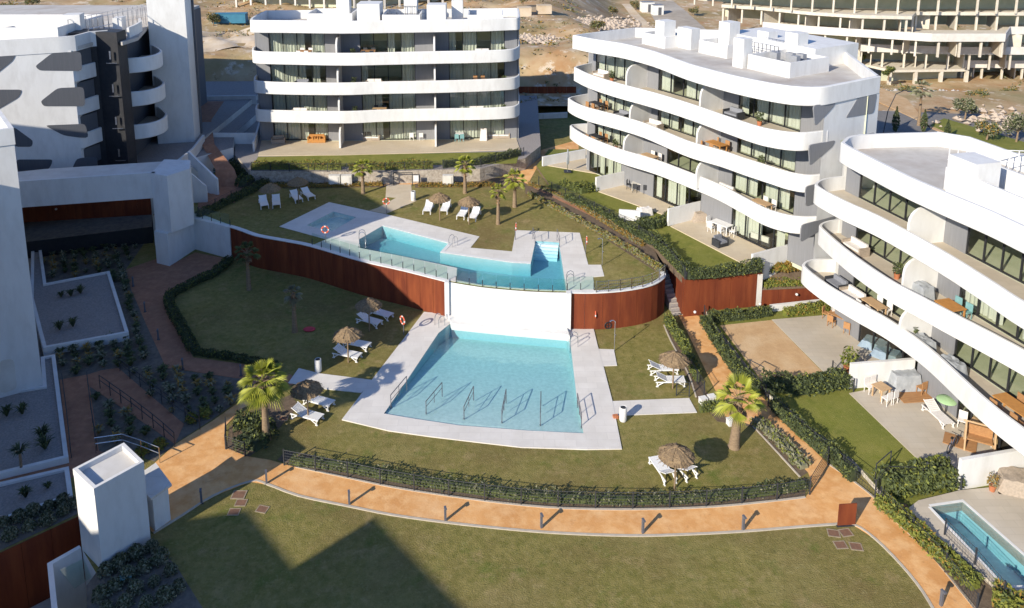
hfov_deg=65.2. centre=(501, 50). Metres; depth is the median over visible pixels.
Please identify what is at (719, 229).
chair
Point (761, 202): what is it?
dining table
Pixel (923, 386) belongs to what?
chair
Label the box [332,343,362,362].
sun lounger
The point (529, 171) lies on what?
footpath
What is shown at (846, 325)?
chair
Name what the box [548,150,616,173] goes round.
patio paving
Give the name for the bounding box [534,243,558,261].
pool steps
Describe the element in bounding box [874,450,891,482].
gate frame
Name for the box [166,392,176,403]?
grass tuft
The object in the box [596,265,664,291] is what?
metal fence
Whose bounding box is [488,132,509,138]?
sofa
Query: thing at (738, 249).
patio paving
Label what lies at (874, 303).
dining table
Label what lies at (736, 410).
palm tree
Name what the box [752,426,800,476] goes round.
kerb
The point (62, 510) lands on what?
bush
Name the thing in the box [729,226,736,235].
chair
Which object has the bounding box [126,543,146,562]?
bush
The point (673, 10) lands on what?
dirt road
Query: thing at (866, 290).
window frame
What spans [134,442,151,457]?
bush
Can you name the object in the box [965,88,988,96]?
scrub tree
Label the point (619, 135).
window frame
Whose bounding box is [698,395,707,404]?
stone block
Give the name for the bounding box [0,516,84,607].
retaining wall
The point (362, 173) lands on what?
palm tree
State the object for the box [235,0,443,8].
unfinished building
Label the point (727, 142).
chair
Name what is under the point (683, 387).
metal fence
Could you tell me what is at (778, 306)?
garden wall
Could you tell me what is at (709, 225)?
chair
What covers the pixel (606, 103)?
chair
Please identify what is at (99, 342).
grass tuft
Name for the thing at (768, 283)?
hedge
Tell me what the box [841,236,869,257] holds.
sofa
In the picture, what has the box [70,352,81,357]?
grass tuft
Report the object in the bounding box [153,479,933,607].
kerb
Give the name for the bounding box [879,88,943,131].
bare verge
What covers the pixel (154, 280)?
path
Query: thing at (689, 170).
window frame
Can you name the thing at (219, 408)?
grass tuft
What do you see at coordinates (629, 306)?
retaining wall
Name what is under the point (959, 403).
window frame
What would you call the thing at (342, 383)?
deck strip
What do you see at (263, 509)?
manhole cover
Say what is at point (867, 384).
chair
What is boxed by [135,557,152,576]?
bush
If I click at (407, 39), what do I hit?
window frame
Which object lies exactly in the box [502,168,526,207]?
palm tree
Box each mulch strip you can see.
[227,395,296,456]
[278,451,804,507]
[280,184,384,187]
[415,177,525,188]
[525,186,659,270]
[665,326,807,476]
[900,503,996,607]
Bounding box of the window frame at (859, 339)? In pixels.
[858,324,917,365]
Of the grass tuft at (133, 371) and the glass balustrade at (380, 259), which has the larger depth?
the glass balustrade at (380, 259)
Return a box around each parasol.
[259,183,281,209]
[286,176,308,203]
[289,379,323,420]
[332,326,363,362]
[355,297,382,331]
[428,192,451,220]
[458,196,479,224]
[564,149,570,172]
[656,443,696,489]
[657,350,691,388]
[936,394,956,413]
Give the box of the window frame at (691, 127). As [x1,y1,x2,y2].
[658,110,700,137]
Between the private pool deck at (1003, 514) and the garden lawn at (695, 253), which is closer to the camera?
the private pool deck at (1003, 514)
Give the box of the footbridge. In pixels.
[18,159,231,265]
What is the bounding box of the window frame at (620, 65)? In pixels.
[596,54,633,80]
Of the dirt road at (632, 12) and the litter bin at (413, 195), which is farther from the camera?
the dirt road at (632, 12)
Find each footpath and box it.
[150,315,972,607]
[198,183,251,209]
[384,141,578,185]
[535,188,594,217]
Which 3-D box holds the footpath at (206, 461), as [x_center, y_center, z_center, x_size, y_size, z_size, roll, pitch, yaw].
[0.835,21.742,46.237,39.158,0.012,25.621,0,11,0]
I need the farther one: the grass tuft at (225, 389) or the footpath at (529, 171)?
the footpath at (529, 171)
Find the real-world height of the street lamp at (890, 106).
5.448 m
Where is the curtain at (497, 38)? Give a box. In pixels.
[449,31,504,50]
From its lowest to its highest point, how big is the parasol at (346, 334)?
2.560 m
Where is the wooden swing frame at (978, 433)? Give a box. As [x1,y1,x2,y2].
[963,419,996,451]
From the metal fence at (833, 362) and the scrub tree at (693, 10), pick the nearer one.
the metal fence at (833, 362)
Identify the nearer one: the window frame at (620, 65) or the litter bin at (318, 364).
the litter bin at (318, 364)
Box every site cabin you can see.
[640,1,654,12]
[651,4,663,14]
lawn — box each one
[0,230,973,607]
[152,106,762,322]
[536,149,745,281]
[706,306,988,506]
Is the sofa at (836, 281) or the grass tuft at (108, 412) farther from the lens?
the sofa at (836, 281)
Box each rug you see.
[893,390,935,402]
[943,432,976,453]
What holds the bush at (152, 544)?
on the planting bed at (186, 598)
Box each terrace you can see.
[137,81,257,229]
[196,100,257,172]
[234,96,540,183]
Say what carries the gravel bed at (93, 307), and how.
on the planting bed at (153, 359)
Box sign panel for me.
[836,503,856,526]
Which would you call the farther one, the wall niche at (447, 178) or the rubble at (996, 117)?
the rubble at (996, 117)
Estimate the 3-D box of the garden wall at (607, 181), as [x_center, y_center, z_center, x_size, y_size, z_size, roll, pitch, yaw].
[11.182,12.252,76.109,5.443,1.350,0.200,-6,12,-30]
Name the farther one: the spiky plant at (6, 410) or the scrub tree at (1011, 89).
the scrub tree at (1011, 89)
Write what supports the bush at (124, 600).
on the planting bed at (186, 598)
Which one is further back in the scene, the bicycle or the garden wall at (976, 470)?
the bicycle
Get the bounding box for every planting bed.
[0,505,77,549]
[38,244,253,460]
[86,549,201,607]
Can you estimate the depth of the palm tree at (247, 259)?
61.91 m
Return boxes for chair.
[602,100,607,110]
[626,179,631,189]
[632,183,637,192]
[707,221,714,232]
[717,225,724,233]
[722,140,729,149]
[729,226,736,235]
[768,199,776,210]
[822,305,829,318]
[827,314,835,327]
[843,321,850,333]
[864,376,874,394]
[870,375,876,392]
[872,294,882,309]
[881,392,892,406]
[882,301,892,315]
[887,390,898,404]
[916,381,927,395]
[955,295,962,312]
[957,409,967,426]
[960,301,973,319]
[989,397,1002,409]
[1010,411,1023,425]
[1017,391,1023,403]
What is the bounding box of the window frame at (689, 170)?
[667,148,694,173]
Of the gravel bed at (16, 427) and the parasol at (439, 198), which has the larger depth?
the parasol at (439, 198)
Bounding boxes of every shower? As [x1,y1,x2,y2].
[598,238,603,265]
[610,320,615,350]
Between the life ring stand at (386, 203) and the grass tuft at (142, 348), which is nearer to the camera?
the grass tuft at (142, 348)
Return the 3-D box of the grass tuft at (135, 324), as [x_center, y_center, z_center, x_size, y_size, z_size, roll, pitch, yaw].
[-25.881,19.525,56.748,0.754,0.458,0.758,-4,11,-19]
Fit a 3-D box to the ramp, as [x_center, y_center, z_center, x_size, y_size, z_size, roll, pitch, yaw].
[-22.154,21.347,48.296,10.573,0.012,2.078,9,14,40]
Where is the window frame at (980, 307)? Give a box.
[959,287,1023,343]
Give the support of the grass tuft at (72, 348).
on the planting bed at (153, 359)
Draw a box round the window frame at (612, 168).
[589,151,620,175]
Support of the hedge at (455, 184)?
on the mulch strip at (499, 180)
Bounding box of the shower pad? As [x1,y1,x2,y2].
[599,349,616,365]
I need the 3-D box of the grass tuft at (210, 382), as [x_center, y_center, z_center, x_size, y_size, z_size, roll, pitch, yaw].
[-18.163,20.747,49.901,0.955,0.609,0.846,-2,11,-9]
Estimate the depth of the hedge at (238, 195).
72.98 m
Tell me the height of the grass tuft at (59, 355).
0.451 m
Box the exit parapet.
[47,546,85,607]
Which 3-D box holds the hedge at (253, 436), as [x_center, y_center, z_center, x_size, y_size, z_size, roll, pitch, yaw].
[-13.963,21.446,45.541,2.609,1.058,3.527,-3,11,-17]
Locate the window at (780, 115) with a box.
[739,95,801,131]
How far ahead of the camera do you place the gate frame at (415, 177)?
76.95 m
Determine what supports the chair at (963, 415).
on the patio paving at (915, 430)
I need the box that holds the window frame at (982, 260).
[965,227,1023,283]
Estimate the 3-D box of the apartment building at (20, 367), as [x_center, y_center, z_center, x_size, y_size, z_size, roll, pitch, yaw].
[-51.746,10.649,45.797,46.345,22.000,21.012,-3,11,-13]
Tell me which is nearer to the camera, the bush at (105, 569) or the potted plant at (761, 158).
the bush at (105, 569)
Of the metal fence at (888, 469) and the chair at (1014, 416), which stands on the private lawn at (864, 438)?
the metal fence at (888, 469)
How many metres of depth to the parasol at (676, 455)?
40.66 m
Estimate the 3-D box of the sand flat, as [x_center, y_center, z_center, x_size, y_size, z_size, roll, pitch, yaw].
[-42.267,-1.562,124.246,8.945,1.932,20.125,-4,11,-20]
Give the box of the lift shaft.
[73,443,150,584]
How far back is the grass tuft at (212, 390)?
49.14 m
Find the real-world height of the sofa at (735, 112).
0.770 m
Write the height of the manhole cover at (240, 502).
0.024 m
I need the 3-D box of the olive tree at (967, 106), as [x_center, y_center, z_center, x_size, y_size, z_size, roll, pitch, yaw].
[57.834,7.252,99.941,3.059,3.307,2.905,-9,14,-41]
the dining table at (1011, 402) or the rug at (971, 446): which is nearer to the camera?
the dining table at (1011, 402)
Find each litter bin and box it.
[314,357,321,372]
[411,190,415,200]
[619,405,626,422]
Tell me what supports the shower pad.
on the lawn at (286, 550)
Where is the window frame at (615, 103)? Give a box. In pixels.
[597,92,631,110]
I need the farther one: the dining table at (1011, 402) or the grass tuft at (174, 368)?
the grass tuft at (174, 368)
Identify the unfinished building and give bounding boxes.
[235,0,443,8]
[694,0,1023,84]
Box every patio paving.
[258,138,519,155]
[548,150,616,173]
[598,183,700,214]
[670,219,787,264]
[772,315,916,372]
[849,388,1010,468]
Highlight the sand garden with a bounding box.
[720,320,819,379]
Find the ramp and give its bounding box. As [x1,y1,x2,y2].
[88,368,183,442]
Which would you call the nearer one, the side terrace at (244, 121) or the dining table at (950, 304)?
the dining table at (950, 304)
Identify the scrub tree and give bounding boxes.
[24,0,40,4]
[206,12,220,25]
[589,19,605,29]
[608,5,617,15]
[630,0,639,8]
[688,6,698,15]
[898,85,914,90]
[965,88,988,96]
[974,118,1000,139]
[999,86,1018,90]
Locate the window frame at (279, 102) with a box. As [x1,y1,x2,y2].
[272,94,327,110]
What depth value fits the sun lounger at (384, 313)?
58.24 m
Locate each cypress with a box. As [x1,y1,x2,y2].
[892,106,899,131]
[920,109,927,131]
[944,119,950,132]
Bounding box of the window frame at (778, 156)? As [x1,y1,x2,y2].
[737,138,795,172]
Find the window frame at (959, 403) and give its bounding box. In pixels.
[956,400,1001,450]
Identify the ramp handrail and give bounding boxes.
[61,374,71,457]
[86,372,97,450]
[94,434,159,462]
[98,375,174,446]
[118,358,199,428]
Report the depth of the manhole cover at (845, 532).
38.52 m
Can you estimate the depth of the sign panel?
38.84 m
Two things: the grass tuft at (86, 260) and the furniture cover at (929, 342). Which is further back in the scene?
the grass tuft at (86, 260)
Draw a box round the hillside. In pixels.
[0,0,1023,105]
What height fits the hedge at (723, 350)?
1.256 m
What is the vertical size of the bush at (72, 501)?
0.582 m
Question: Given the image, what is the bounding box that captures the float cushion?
[303,326,314,331]
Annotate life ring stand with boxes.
[321,226,328,241]
[382,198,389,212]
[400,315,404,334]
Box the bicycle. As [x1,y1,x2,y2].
[947,431,959,453]
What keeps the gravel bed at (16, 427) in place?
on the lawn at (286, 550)
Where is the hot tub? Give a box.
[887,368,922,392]
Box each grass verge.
[256,152,517,165]
[931,118,1023,152]
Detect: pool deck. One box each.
[279,202,603,290]
[342,312,621,449]
[907,487,1023,597]
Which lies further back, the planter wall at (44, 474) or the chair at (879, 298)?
the chair at (879, 298)
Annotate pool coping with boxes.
[382,224,449,242]
[440,243,530,263]
[929,499,1023,587]
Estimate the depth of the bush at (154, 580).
35.51 m
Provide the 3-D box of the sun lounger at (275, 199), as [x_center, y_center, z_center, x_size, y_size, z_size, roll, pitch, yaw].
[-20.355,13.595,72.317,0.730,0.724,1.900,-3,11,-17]
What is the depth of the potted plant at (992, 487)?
40.42 m
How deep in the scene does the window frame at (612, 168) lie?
78.61 m
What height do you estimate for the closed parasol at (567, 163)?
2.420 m
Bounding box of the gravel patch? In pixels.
[28,258,40,364]
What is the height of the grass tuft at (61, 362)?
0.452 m
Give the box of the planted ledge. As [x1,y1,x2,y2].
[24,215,152,257]
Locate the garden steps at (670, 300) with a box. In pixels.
[658,258,681,315]
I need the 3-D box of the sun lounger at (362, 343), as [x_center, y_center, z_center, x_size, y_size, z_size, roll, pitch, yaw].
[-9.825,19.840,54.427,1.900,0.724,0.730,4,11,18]
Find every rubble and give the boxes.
[519,32,563,43]
[570,14,660,30]
[886,88,967,90]
[932,104,1023,135]
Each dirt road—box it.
[622,4,651,27]
[649,1,704,28]
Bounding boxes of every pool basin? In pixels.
[308,212,355,230]
[358,226,565,289]
[384,324,582,432]
[932,502,1023,584]
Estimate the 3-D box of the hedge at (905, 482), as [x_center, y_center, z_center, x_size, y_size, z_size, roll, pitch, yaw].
[21.447,21.819,41.087,4.365,1.491,1.866,-1,11,-8]
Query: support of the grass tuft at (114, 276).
on the planting bed at (153, 359)
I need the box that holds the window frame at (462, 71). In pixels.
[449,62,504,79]
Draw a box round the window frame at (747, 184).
[732,171,794,213]
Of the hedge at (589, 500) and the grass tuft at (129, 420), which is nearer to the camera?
the hedge at (589, 500)
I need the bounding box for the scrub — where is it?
[2,0,1023,102]
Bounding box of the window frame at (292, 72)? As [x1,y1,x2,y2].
[270,64,325,81]
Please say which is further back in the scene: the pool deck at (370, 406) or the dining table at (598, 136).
the dining table at (598, 136)
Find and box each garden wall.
[178,135,204,159]
[188,151,218,202]
[207,95,256,103]
[213,133,254,143]
[252,122,259,150]
[538,112,567,118]
[542,149,585,165]
[595,171,623,190]
[619,209,639,220]
[667,201,700,225]
[751,245,787,279]
[770,299,820,311]
[849,358,915,387]
[956,448,1023,489]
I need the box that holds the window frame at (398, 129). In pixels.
[363,121,416,139]
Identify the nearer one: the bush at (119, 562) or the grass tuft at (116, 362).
the bush at (119, 562)
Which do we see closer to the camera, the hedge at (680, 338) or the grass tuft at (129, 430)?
the grass tuft at (129, 430)
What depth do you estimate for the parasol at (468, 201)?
67.19 m
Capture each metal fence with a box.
[197,176,260,209]
[224,417,226,441]
[224,435,245,455]
[251,147,523,171]
[283,449,811,508]
[538,176,685,279]
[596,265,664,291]
[676,381,689,396]
[685,266,763,278]
[690,359,704,394]
[704,305,766,398]
[767,390,876,497]
[809,447,829,490]
[832,360,854,391]
[874,465,962,497]
[880,486,979,607]
[944,518,1006,590]
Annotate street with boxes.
[876,111,1023,141]
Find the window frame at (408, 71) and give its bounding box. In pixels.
[361,64,415,81]
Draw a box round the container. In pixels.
[212,12,247,23]
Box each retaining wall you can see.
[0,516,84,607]
[22,198,151,221]
[229,224,445,315]
[519,87,575,93]
[571,271,665,329]
[666,267,683,313]
[683,272,761,316]
[761,288,818,305]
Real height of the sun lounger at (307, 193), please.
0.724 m
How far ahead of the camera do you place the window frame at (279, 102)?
86.50 m
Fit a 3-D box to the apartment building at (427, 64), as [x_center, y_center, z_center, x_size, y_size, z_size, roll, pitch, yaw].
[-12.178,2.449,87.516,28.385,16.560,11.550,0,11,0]
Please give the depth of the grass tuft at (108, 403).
47.78 m
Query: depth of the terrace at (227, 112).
90.75 m
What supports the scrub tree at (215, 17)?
on the hillside
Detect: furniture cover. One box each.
[480,128,487,140]
[636,206,652,216]
[692,211,706,222]
[911,280,935,300]
[912,332,936,351]
[940,354,968,378]
[993,466,1023,498]
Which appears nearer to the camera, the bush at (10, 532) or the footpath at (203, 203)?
the bush at (10, 532)
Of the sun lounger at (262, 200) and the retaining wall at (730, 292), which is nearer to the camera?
the retaining wall at (730, 292)
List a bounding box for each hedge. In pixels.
[163,255,233,353]
[192,347,278,365]
[195,178,269,216]
[213,158,254,186]
[232,409,279,454]
[250,158,341,169]
[252,180,382,187]
[289,452,807,506]
[349,158,432,169]
[418,181,495,187]
[442,147,521,167]
[527,181,645,246]
[527,191,662,270]
[558,177,599,193]
[564,192,650,244]
[635,211,667,229]
[648,229,690,274]
[662,311,701,381]
[686,257,764,279]
[699,314,761,397]
[699,398,734,412]
[708,305,773,322]
[749,414,811,469]
[761,367,854,396]
[762,276,802,289]
[769,261,798,273]
[769,395,858,481]
[782,300,830,317]
[871,454,967,499]
[872,492,985,590]
[991,577,1023,607]
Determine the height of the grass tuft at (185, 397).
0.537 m
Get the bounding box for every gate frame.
[393,172,418,185]
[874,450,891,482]
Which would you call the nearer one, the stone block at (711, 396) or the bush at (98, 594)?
the bush at (98, 594)
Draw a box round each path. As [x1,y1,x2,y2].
[0,374,103,481]
[126,252,292,386]
[201,101,239,202]
[369,184,415,213]
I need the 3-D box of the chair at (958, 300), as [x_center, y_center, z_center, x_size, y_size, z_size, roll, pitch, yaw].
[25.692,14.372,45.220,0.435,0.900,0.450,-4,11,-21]
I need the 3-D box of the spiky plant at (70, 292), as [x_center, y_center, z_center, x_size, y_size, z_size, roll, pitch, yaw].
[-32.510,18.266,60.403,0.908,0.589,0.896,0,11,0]
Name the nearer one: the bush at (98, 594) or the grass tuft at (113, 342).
the bush at (98, 594)
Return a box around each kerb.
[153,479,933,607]
[295,466,805,509]
[663,325,696,396]
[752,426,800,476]
[829,464,974,607]
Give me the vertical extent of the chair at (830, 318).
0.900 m
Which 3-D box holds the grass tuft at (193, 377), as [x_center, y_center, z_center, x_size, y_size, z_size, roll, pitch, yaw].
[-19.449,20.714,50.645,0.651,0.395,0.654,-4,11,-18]
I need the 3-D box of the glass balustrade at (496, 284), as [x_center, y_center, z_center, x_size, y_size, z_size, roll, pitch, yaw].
[0.648,16.424,56.804,8.054,0.990,0.374,2,11,10]
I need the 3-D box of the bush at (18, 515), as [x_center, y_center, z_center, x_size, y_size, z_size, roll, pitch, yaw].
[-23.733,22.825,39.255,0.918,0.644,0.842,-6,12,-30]
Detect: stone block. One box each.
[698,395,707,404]
[707,393,715,401]
[726,416,732,426]
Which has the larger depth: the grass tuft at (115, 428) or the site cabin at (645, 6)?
the site cabin at (645, 6)
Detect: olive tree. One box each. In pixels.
[881,65,895,79]
[952,96,978,119]
[1000,112,1023,141]
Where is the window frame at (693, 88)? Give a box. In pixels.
[658,69,703,101]
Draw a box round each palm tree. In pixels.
[234,241,260,290]
[237,358,290,439]
[282,284,302,332]
[352,159,372,193]
[454,154,476,193]
[489,183,506,224]
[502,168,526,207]
[712,372,766,450]
[908,80,934,125]
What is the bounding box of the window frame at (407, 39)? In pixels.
[360,33,414,52]
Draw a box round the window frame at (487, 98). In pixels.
[449,90,504,107]
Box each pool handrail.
[390,376,406,406]
[425,382,442,413]
[463,386,473,418]
[501,389,506,422]
[539,393,540,425]
[577,393,581,428]
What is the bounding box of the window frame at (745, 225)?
[731,208,788,249]
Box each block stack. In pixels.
[517,6,531,16]
[536,4,551,13]
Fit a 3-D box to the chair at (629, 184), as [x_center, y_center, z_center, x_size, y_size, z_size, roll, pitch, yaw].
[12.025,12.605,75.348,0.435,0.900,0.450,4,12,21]
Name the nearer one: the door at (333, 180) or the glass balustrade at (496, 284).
the glass balustrade at (496, 284)
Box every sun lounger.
[258,195,268,209]
[272,194,280,208]
[289,189,302,203]
[290,401,324,425]
[300,187,315,200]
[302,396,335,411]
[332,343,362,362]
[342,340,371,351]
[356,312,382,328]
[370,308,393,320]
[422,199,433,214]
[440,200,451,213]
[456,206,469,219]
[470,206,480,221]
[647,359,678,375]
[648,455,676,485]
[654,370,685,386]
[677,465,697,482]
[921,398,954,429]
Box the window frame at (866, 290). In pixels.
[853,277,900,316]
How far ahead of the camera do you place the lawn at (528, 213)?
69.91 m
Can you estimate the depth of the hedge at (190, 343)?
59.93 m
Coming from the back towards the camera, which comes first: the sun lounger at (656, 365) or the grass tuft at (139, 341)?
the grass tuft at (139, 341)
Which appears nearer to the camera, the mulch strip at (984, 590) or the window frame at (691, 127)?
the mulch strip at (984, 590)
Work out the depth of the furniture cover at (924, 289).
46.53 m
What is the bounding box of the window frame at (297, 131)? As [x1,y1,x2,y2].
[273,122,328,140]
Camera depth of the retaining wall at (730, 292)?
58.60 m
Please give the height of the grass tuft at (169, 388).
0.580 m
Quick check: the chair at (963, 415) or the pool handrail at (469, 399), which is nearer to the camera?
the chair at (963, 415)
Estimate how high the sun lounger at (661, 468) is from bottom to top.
0.724 m
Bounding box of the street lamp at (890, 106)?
[883,90,911,132]
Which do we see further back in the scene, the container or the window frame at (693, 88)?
the container
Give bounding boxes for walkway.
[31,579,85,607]
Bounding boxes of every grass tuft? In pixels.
[48,270,57,277]
[49,260,58,267]
[54,346,65,352]
[55,351,64,358]
[57,358,68,365]
[59,257,67,263]
[66,343,78,352]
[69,363,82,374]
[70,266,78,271]
[70,270,79,276]
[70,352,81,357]
[71,355,81,364]
[81,342,91,351]
[82,258,90,264]
[82,355,94,365]
[83,350,92,357]
[90,391,100,399]
[91,257,101,262]
[92,260,100,267]
[92,423,104,433]
[93,350,106,360]
[94,340,103,345]
[95,343,104,351]
[98,359,108,366]
[101,398,116,408]
[102,408,116,417]
[105,417,116,426]
[108,338,118,346]
[109,269,116,274]
[110,254,118,259]
[110,429,123,442]
[111,274,117,281]
[111,358,123,366]
[111,425,121,431]
[113,348,122,358]
[116,270,127,276]
[117,272,127,280]
[118,404,133,416]
[120,278,130,285]
[121,246,129,251]
[121,284,129,290]
[121,338,132,345]
[121,349,135,357]
[123,299,132,305]
[123,345,132,351]
[123,414,135,425]
[123,424,135,435]
[124,292,135,298]
[124,356,136,365]
[125,304,133,310]
[127,310,138,316]
[128,366,137,373]
[130,326,140,334]
[131,320,140,327]
[134,333,143,340]
[135,337,144,345]
[136,345,147,351]
[137,350,148,359]
[138,424,151,435]
[141,365,152,371]
[142,370,152,379]
[145,386,155,395]
[147,377,157,387]
[155,362,170,373]
[159,371,168,379]
[161,381,171,386]
[162,383,176,393]
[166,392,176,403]
[169,364,182,373]
[173,370,183,379]
[175,378,185,387]
[177,385,186,395]
[179,393,191,403]
[189,374,198,380]
[191,377,202,386]
[191,385,203,395]
[195,400,209,408]
[198,395,207,402]
[202,371,215,378]
[202,377,215,387]
[207,386,218,394]
[209,395,220,403]
[214,404,224,412]
[221,383,233,394]
[223,392,236,404]
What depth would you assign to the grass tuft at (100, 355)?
52.79 m
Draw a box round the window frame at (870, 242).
[856,227,902,268]
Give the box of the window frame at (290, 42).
[268,33,324,52]
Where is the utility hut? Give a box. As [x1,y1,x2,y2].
[144,463,171,530]
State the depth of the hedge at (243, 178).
77.59 m
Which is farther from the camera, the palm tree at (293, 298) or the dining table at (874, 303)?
the palm tree at (293, 298)
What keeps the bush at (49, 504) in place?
on the planting bed at (20, 537)
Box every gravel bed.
[0,358,62,470]
[0,472,66,515]
[34,252,123,345]
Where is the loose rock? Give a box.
[219,1,591,53]
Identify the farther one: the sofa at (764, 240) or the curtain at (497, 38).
the curtain at (497, 38)
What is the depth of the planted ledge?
70.08 m
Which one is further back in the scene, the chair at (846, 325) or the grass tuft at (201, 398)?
the chair at (846, 325)
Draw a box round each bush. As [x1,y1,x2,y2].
[0,515,12,528]
[0,525,19,541]
[9,508,26,523]
[20,517,37,533]
[23,502,42,518]
[37,509,57,526]
[40,499,56,512]
[54,491,69,507]
[55,502,70,516]
[68,496,77,510]
[91,583,110,604]
[96,559,115,578]
[98,599,114,607]
[106,576,123,595]
[110,551,129,573]
[115,592,135,607]
[118,564,138,584]
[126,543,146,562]
[126,579,146,596]
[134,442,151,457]
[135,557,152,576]
[137,594,153,607]
[144,538,158,553]
[147,574,161,588]
[148,545,170,567]
[151,436,168,449]
[154,583,176,607]
[162,562,178,577]
[171,577,186,594]
[184,411,199,424]
[199,405,212,419]
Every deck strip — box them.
[288,368,370,392]
[613,398,696,415]
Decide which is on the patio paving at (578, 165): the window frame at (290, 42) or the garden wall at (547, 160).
the garden wall at (547, 160)
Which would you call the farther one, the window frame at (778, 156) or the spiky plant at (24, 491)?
the window frame at (778, 156)
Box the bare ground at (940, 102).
[878,91,1023,115]
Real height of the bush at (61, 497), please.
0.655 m
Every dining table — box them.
[372,107,386,109]
[589,101,604,110]
[589,133,604,141]
[641,152,658,159]
[705,140,727,150]
[710,218,732,235]
[751,198,773,209]
[827,310,861,330]
[861,297,887,315]
[871,381,891,401]
[934,298,966,317]
[970,415,998,443]
[992,392,1023,416]
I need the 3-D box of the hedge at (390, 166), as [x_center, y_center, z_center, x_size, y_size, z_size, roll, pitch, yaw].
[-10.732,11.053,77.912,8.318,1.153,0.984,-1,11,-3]
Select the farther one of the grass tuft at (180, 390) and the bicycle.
the grass tuft at (180, 390)
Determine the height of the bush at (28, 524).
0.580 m
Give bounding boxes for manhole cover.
[227,508,240,515]
[230,490,247,498]
[234,499,247,505]
[255,505,269,513]
[277,416,288,420]
[826,528,840,537]
[832,540,848,548]
[838,528,853,536]
[848,542,863,550]
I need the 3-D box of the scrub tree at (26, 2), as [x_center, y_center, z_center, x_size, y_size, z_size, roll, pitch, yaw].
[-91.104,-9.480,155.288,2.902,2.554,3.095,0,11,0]
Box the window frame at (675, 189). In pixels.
[653,174,701,210]
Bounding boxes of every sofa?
[271,135,285,143]
[292,108,308,109]
[294,79,309,81]
[307,134,315,142]
[312,134,320,142]
[317,134,325,142]
[363,134,379,140]
[365,79,382,81]
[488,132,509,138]
[592,69,610,79]
[613,109,628,117]
[643,118,663,129]
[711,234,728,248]
[719,182,735,191]
[723,106,744,119]
[749,232,774,247]
[824,273,848,289]
[839,284,866,304]
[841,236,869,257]
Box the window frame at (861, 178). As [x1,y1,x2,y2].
[859,175,922,221]
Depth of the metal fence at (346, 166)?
77.32 m
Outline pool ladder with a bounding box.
[570,331,577,352]
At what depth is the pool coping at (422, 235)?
66.01 m
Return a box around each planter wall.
[0,354,68,479]
[0,466,72,519]
[31,250,128,355]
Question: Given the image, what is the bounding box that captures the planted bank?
[762,270,805,289]
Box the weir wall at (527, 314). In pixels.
[444,279,570,340]
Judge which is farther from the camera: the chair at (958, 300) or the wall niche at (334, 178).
the wall niche at (334, 178)
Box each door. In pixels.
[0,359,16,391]
[330,177,337,184]
[342,177,349,184]
[444,177,451,184]
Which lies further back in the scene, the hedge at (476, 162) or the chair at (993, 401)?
the hedge at (476, 162)
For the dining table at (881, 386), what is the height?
0.755 m
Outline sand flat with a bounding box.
[202,27,254,51]
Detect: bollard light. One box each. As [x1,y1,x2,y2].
[199,488,203,504]
[265,469,267,484]
[348,489,349,504]
[444,506,446,520]
[540,512,543,528]
[641,517,645,533]
[741,514,746,529]
[939,588,946,606]
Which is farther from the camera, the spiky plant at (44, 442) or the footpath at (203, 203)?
the footpath at (203, 203)
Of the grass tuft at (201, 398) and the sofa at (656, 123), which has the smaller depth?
the grass tuft at (201, 398)
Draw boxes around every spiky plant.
[0,404,14,415]
[14,400,28,413]
[16,484,31,497]
[33,422,51,437]
[34,433,55,449]
[42,481,51,488]
[52,320,65,329]
[56,290,64,296]
[65,289,73,295]
[66,316,79,326]
[74,284,86,293]
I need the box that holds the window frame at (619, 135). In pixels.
[595,124,628,146]
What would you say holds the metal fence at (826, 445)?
on the footpath at (206, 461)
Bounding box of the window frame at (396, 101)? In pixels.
[362,94,415,109]
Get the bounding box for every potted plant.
[609,70,614,80]
[612,139,617,147]
[756,111,763,125]
[757,155,764,163]
[840,345,859,373]
[892,261,902,279]
[986,472,999,492]
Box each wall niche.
[328,174,340,184]
[341,174,352,184]
[442,174,453,184]
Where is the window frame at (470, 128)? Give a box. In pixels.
[450,119,504,138]
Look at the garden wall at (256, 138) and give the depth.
85.59 m
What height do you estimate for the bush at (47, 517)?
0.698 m
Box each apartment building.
[0,0,206,171]
[0,110,42,397]
[250,0,519,147]
[568,19,880,270]
[801,131,1023,455]
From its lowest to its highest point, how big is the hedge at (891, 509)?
0.934 m
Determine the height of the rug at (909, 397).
0.040 m
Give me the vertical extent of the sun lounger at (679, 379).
0.724 m
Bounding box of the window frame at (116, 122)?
[112,116,122,128]
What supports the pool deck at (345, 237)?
on the lawn at (528, 213)
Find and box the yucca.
[8,441,31,467]
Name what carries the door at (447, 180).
in the wall niche at (447, 178)
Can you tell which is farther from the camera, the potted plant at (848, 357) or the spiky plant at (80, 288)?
the spiky plant at (80, 288)
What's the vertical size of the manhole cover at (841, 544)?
0.024 m
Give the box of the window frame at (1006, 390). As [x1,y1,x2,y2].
[954,339,1016,398]
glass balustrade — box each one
[312,240,447,278]
[456,276,566,291]
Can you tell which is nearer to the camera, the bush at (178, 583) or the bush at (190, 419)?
the bush at (178, 583)
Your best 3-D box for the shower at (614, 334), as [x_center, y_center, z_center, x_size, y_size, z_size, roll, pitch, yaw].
[7.480,19.151,53.780,0.480,2.219,0.180,0,11,0]
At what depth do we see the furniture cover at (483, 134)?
86.87 m

